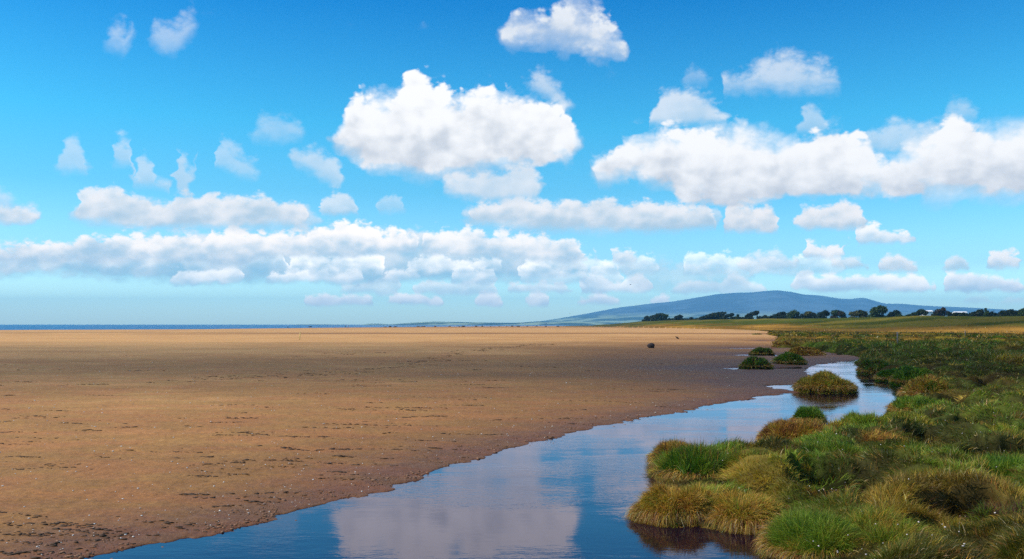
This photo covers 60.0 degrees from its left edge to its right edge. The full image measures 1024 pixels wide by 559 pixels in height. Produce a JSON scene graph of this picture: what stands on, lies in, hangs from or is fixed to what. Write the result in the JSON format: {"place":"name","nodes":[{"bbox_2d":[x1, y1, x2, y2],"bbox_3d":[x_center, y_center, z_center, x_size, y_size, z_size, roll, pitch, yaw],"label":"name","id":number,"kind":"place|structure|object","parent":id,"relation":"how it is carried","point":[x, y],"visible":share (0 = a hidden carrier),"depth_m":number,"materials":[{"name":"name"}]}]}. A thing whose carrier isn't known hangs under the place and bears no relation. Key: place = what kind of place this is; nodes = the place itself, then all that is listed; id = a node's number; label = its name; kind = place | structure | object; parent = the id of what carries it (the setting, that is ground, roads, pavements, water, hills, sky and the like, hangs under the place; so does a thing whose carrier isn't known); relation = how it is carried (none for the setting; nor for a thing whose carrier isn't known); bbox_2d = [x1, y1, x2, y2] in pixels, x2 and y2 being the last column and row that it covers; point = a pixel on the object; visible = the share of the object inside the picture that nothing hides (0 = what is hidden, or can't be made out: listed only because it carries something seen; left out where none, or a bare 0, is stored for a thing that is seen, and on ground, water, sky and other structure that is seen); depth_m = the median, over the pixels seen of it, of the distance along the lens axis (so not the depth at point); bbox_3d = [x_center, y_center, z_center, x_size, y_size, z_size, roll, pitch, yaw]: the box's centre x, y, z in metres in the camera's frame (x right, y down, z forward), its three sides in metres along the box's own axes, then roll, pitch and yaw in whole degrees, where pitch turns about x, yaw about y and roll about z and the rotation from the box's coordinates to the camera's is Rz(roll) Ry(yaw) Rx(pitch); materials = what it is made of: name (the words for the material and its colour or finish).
{"place":"outdoors","nodes":[
{"label":"outdoors","id":0,"kind":"place"},
{"bbox_2d":[0,325,577,329],"bbox_3d":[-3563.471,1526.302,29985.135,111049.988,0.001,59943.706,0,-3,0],"label":"sea","id":1,"kind":"structure","parent":0,"point":[66,327],"depth_m":1279.20,"materials":[{"name":"liquid"}]},
{"bbox_2d":[0,326,871,558],"bbox_3d":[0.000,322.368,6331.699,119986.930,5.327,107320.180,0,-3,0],"label":"sand","id":2,"kind":"structure","parent":0,"point":[694,362],"depth_m":25.84,"materials":[{"name":"beige sand"}]},
{"bbox_2d":[0,344,683,558],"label":"seaweed scraps","id":3,"kind":"object","parent":2,"relation":"on","point":[56,543],"visible":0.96,"depth_m":15.62,"materials":[{"name":"brown plant"}]},
{"bbox_2d":[2,359,729,554],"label":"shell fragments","id":4,"kind":"object","parent":2,"relation":"on","point":[222,457],"visible":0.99,"depth_m":15.99,"materials":[{"name":"white"}]},
{"bbox_2d":[36,379,793,558],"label":"mud crumbs","id":5,"kind":"object","parent":2,"relation":"on","point":[80,556],"visible":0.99,"depth_m":11.69,"materials":[{"name":"brown soil"}]},
{"bbox_2d":[647,343,654,347],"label":"boulder","id":6,"kind":"object","parent":2,"relation":"on","point":[650,345],"visible":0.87,"depth_m":86.80,"materials":[{"name":"stone"}]},
{"bbox_2d":[737,355,774,369],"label":"tussock","id":7,"kind":"object","parent":2,"relation":"on","point":[753,362],"visible":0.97,"depth_m":49.42,"materials":[{"name":"plant"}]},
{"bbox_2d":[748,347,775,355],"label":"tussock","id":8,"kind":"object","parent":2,"relation":"on","point":[761,351],"visible":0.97,"depth_m":71.46,"materials":[{"name":"plant"}]},
{"bbox_2d":[769,351,809,364],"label":"tussock","id":9,"kind":"object","parent":2,"relation":"on","point":[789,357],"visible":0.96,"depth_m":54.34,"materials":[{"name":"plant"}]},
{"bbox_2d":[789,346,826,355],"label":"tussock","id":10,"kind":"object","parent":2,"relation":"on","point":[805,351],"visible":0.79,"depth_m":68.99,"materials":[{"name":"plant"}]},
{"bbox_2d":[311,321,617,324],"bbox_3d":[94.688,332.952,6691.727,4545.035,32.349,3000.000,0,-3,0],"label":"coast hills","id":11,"kind":"structure","parent":0,"point":[519,323],"depth_m":5884.29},
{"bbox_2d":[84,348,900,558],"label":"creek water","id":12,"kind":"structure","parent":0,"point":[572,495],"depth_m":11.94,"materials":[{"name":"blue liquid"}]},
{"bbox_2d":[790,369,858,393],"bbox_3d":[11.714,3.928,33.271,2.561,1.231,2.767,0,-3,0],"label":"tussock","id":13,"kind":"object","parent":12,"relation":"in","point":[824,382],"visible":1,"depth_m":32.55,"materials":[{"name":"plant"}]},
{"bbox_2d":[0,0,1023,324],"label":"sky","id":14,"kind":"structure","parent":0,"point":[163,162],"materials":[{"name":"blue"}]},
{"bbox_2d":[542,290,1017,322],"bbox_3d":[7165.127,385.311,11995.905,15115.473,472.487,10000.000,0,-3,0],"label":"mountain","id":15,"kind":"structure","parent":0,"point":[768,303],"depth_m":10290.90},
{"bbox_2d":[576,316,1023,558],"bbox_3d":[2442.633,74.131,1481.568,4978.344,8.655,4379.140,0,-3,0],"label":"marsh ground","id":16,"kind":"structure","parent":0,"point":[918,323],"depth_m":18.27,"materials":[{"name":"green plant"}]},
{"bbox_2d":[648,313,668,320],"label":"tree","id":17,"kind":"object","parent":16,"relation":"on","point":[656,316],"visible":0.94,"depth_m":891.82,"materials":[{"name":"green plant"}]},
{"bbox_2d":[644,437,693,466],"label":"tussock","id":18,"kind":"object","parent":16,"relation":"on","point":[662,446],"visible":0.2,"depth_m":15.55,"materials":[{"name":"plant"}]},
{"bbox_2d":[624,479,719,527],"bbox_3d":[2.181,2.983,11.566,1.551,0.916,1.402,0,-3,0],"label":"tussock","id":19,"kind":"object","parent":16,"relation":"on","point":[662,505],"visible":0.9,"depth_m":11.21,"materials":[{"name":"plant"}]},
{"bbox_2d":[674,314,682,319],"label":"tree","id":20,"kind":"object","parent":16,"relation":"on","point":[678,317],"visible":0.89,"depth_m":845.29,"materials":[{"name":"green plant"}]},
{"bbox_2d":[665,318,697,319],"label":"hedge","id":21,"kind":"object","parent":16,"relation":"on","point":[682,319],"visible":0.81,"depth_m":836.92,"materials":[{"name":"green plant"}]},
{"bbox_2d":[645,436,732,481],"bbox_3d":[3.077,3.050,14.386,1.700,1.069,1.855,1,-3,-24],"label":"tussock","id":22,"kind":"object","parent":16,"relation":"on","point":[692,461],"visible":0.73,"depth_m":14.10,"materials":[{"name":"plant"}]},
{"bbox_2d":[697,312,726,319],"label":"tree","id":23,"kind":"object","parent":16,"relation":"on","point":[714,316],"visible":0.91,"depth_m":770.82,"materials":[{"name":"green plant"}]},
{"bbox_2d":[719,313,733,319],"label":"tree","id":24,"kind":"object","parent":16,"relation":"on","point":[725,317],"visible":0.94,"depth_m":742.79,"materials":[{"name":"green plant"}]},
{"bbox_2d":[729,316,743,319],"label":"hedge","id":25,"kind":"object","parent":16,"relation":"on","point":[731,317],"visible":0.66,"depth_m":729.85,"materials":[{"name":"green plant"}]},
{"bbox_2d":[699,484,788,534],"bbox_3d":[2.971,2.992,11.215,1.374,0.862,1.580,0,-3,0],"label":"tussock","id":26,"kind":"object","parent":16,"relation":"on","point":[738,512],"visible":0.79,"depth_m":10.88,"materials":[{"name":"plant"}]},
{"bbox_2d":[743,310,758,318],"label":"tree","id":27,"kind":"object","parent":16,"relation":"on","point":[750,315],"visible":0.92,"depth_m":704.18,"materials":[{"name":"green plant"}]},
{"bbox_2d":[719,443,810,485],"bbox_3d":[3.889,3.062,14.039,1.695,1.008,2.028,0,-3,0],"label":"tussock","id":28,"kind":"object","parent":16,"relation":"on","point":[735,456],"visible":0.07,"depth_m":13.90,"materials":[{"name":"plant"}]},
{"bbox_2d":[772,311,786,318],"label":"tree","id":29,"kind":"object","parent":16,"relation":"on","point":[775,316],"visible":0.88,"depth_m":665.91,"materials":[{"name":"green plant"}]},
{"bbox_2d":[770,340,791,346],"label":"tussock","id":30,"kind":"object","parent":16,"relation":"on","point":[778,343],"visible":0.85,"depth_m":95.02,"materials":[{"name":"plant"}]},
{"bbox_2d":[756,314,817,318],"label":"hedge","id":31,"kind":"object","parent":16,"relation":"on","point":[802,316],"visible":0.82,"depth_m":657.26,"materials":[{"name":"green plant"}]},
{"bbox_2d":[755,417,824,442],"bbox_3d":[5.938,3.311,18.562,1.914,0.971,2.019,0,-3,0],"label":"tussock","id":32,"kind":"object","parent":16,"relation":"on","point":[793,428],"visible":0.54,"depth_m":18.26,"materials":[{"name":"plant"}]},
{"bbox_2d":[786,310,799,318],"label":"tree","id":33,"kind":"object","parent":16,"relation":"on","point":[791,314],"visible":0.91,"depth_m":647.48,"materials":[{"name":"green plant"}]},
{"bbox_2d":[746,504,866,558],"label":"tussock","id":34,"kind":"object","parent":16,"relation":"on","point":[792,535],"visible":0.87,"depth_m":9.33,"materials":[{"name":"plant"}]},
{"bbox_2d":[789,404,828,424],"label":"tussock","id":35,"kind":"object","parent":16,"relation":"on","point":[814,413],"visible":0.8,"depth_m":22.34,"materials":[{"name":"plant"}]},
{"bbox_2d":[803,311,816,318],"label":"tree","id":36,"kind":"object","parent":16,"relation":"on","point":[806,313],"visible":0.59,"depth_m":631.66,"materials":[{"name":"green plant"}]},
{"bbox_2d":[817,310,829,318],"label":"tree","id":37,"kind":"object","parent":16,"relation":"on","point":[824,314],"visible":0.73,"depth_m":614.00,"materials":[{"name":"green plant"}]},
{"bbox_2d":[794,436,866,456],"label":"tussock","id":38,"kind":"object","parent":16,"relation":"on","point":[820,445],"visible":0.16,"depth_m":14.45,"materials":[{"name":"plant"}]},
{"bbox_2d":[830,309,846,317],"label":"tree","id":39,"kind":"object","parent":16,"relation":"on","point":[835,313],"visible":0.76,"depth_m":600.64,"materials":[{"name":"green plant"}]},
{"bbox_2d":[688,315,1023,369],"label":"marsh grass","id":40,"kind":"structure","parent":16,"relation":"on","point":[998,353],"depth_m":78.18,"materials":[{"name":"green plant"}]},
{"bbox_2d":[848,310,868,317],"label":"tree","id":41,"kind":"object","parent":16,"relation":"on","point":[859,313],"visible":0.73,"depth_m":579.59,"materials":[{"name":"green plant"}]},
{"bbox_2d":[722,412,996,554],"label":"flower heads","id":42,"kind":"object","parent":16,"relation":"on","point":[898,524],"visible":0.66,"depth_m":8.95,"materials":[{"name":"plant"}]},
{"bbox_2d":[835,409,890,426],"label":"tussock","id":43,"kind":"object","parent":16,"relation":"on","point":[855,416],"visible":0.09,"depth_m":18.80,"materials":[{"name":"plant"}]},
{"bbox_2d":[855,357,889,374],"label":"tussock","id":44,"kind":"object","parent":16,"relation":"on","point":[868,367],"visible":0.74,"depth_m":44.68,"materials":[{"name":"plant"}]},
{"bbox_2d":[867,305,887,316],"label":"tree","id":45,"kind":"object","parent":16,"relation":"on","point":[877,311],"visible":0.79,"depth_m":562.04,"materials":[{"name":"green plant"}]},
{"bbox_2d":[850,425,909,441],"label":"tussock","id":46,"kind":"object","parent":16,"relation":"on","point":[878,435],"visible":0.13,"depth_m":16.46,"materials":[{"name":"plant"}]},
{"bbox_2d":[873,366,895,381],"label":"tussock","id":47,"kind":"object","parent":16,"relation":"on","point":[883,375],"visible":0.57,"depth_m":38.90,"materials":[{"name":"plant"}]},
{"bbox_2d":[834,498,949,551],"bbox_3d":[3.919,2.837,9.315,1.467,0.978,2.004,0,-3,0],"label":"tussock","id":48,"kind":"object","parent":16,"relation":"on","point":[885,528],"visible":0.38,"depth_m":9.30,"materials":[{"name":"plant"}]},
{"bbox_2d":[887,310,901,316],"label":"tree","id":49,"kind":"object","parent":16,"relation":"on","point":[893,313],"visible":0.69,"depth_m":545.56,"materials":[{"name":"green plant"}]},
{"bbox_2d":[884,314,909,316],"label":"hedge","id":50,"kind":"object","parent":16,"relation":"on","point":[898,315],"visible":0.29,"depth_m":541.55,"materials":[{"name":"green plant"}]},
{"bbox_2d":[881,410,938,425],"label":"tussock","id":51,"kind":"object","parent":16,"relation":"on","point":[910,414],"visible":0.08,"depth_m":20.31,"materials":[{"name":"plant"}]},
{"bbox_2d":[888,365,932,385],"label":"tussock","id":52,"kind":"object","parent":16,"relation":"on","point":[903,375],"visible":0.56,"depth_m":36.09,"materials":[{"name":"plant"}]},
{"bbox_2d":[881,394,948,412],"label":"tussock","id":53,"kind":"object","parent":16,"relation":"on","point":[910,403],"visible":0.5,"depth_m":24.41,"materials":[{"name":"plant"}]},
{"bbox_2d":[909,309,927,315],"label":"tree","id":54,"kind":"object","parent":16,"relation":"on","point":[919,312],"visible":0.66,"depth_m":521.58,"materials":[{"name":"green plant"}]},
{"bbox_2d":[889,464,953,481],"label":"tussock","id":55,"kind":"object","parent":16,"relation":"on","point":[932,470],"visible":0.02,"depth_m":12.27,"materials":[{"name":"plant"}]},
{"bbox_2d":[896,373,959,396],"bbox_3d":[13.942,3.731,29.800,2.041,1.271,2.829,0,-3,0],"label":"tussock","id":56,"kind":"object","parent":16,"relation":"on","point":[926,383],"visible":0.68,"depth_m":29.34,"materials":[{"name":"plant"}]},
{"bbox_2d":[931,307,948,315],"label":"tree","id":57,"kind":"object","parent":16,"relation":"on","point":[940,312],"visible":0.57,"depth_m":505.38,"materials":[{"name":"green plant"}]},
{"bbox_2d":[967,309,983,316],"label":"tree","id":58,"kind":"object","parent":16,"relation":"on","point":[977,312],"visible":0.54,"depth_m":477.68,"materials":[{"name":"green plant"}]},
{"bbox_2d":[932,419,1023,440],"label":"tussock","id":59,"kind":"object","parent":16,"relation":"on","point":[1000,427],"visible":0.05,"depth_m":17.28,"materials":[{"name":"plant"}]},
{"bbox_2d":[946,310,1023,316],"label":"hedge","id":60,"kind":"object","parent":16,"relation":"on","point":[990,314],"visible":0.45,"depth_m":473.88,"materials":[{"name":"green plant"}]},
{"bbox_2d":[982,308,988,316],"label":"tree","id":61,"kind":"object","parent":16,"relation":"on","point":[986,312],"visible":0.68,"depth_m":471.54,"materials":[{"name":"green plant"}]},
{"bbox_2d":[958,493,1023,523],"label":"tussock","id":62,"kind":"object","parent":16,"relation":"on","point":[986,509],"visible":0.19,"depth_m":10.30,"materials":[{"name":"plant"}]},
{"bbox_2d":[961,449,1023,480],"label":"tussock","id":63,"kind":"object","parent":16,"relation":"on","point":[1004,463],"visible":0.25,"depth_m":12.90,"materials":[{"name":"plant"}]},
{"bbox_2d":[993,309,1015,316],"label":"tree","id":64,"kind":"object","parent":16,"relation":"on","point":[1001,313],"visible":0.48,"depth_m":461.34,"materials":[{"name":"green plant"}]},
{"bbox_2d":[1017,308,1023,315],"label":"tree","id":65,"kind":"object","parent":16,"relation":"on","point":[1021,311],"visible":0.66,"depth_m":450.45,"materials":[{"name":"green plant"}]},
{"bbox_2d":[922,310,932,315],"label":"shed","id":66,"kind":"structure","parent":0,"point":[930,312],"depth_m":1045.81,"materials":[{"name":"white metal"}]}
]}

